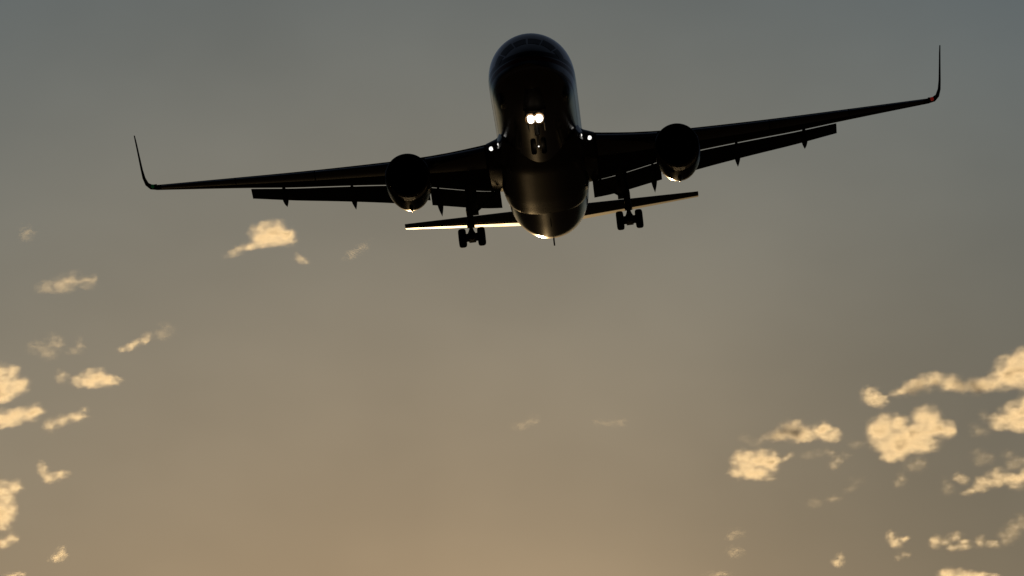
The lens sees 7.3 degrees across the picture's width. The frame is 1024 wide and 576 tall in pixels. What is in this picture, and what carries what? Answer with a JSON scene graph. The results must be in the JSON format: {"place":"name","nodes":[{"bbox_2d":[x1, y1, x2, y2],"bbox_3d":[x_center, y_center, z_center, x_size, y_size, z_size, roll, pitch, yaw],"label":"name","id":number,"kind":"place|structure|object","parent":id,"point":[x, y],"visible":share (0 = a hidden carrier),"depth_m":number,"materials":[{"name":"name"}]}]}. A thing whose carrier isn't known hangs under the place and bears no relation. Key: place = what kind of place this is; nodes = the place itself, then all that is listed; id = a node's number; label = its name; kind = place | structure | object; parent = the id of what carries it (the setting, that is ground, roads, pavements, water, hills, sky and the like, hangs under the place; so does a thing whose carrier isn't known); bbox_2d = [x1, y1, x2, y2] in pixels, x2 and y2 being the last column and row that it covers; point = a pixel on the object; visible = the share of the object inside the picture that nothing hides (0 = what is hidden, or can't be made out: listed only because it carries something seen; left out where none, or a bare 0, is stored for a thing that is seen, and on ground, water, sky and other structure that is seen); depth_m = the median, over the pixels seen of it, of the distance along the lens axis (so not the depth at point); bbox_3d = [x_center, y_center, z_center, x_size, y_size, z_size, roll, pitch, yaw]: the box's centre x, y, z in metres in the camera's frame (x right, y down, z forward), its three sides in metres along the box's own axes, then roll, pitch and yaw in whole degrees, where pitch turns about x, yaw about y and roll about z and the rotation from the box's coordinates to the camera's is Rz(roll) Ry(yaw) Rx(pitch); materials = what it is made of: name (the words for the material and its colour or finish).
{"place":"outdoors","nodes":[
{"label":"outdoors","id":0,"kind":"place"},
{"bbox_2d":[0,0,1023,575],"label":"sky","id":1,"kind":"structure","parent":0,"point":[810,361],"materials":[{"name":"grey"}]},
{"bbox_2d":[134,33,940,247],"bbox_3d":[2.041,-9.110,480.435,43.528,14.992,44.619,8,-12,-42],"label":"passenger jet","id":2,"kind":"object","parent":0,"point":[542,160],"visible":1,"depth_m":472.46,"materials":[{"name":"black metal"}]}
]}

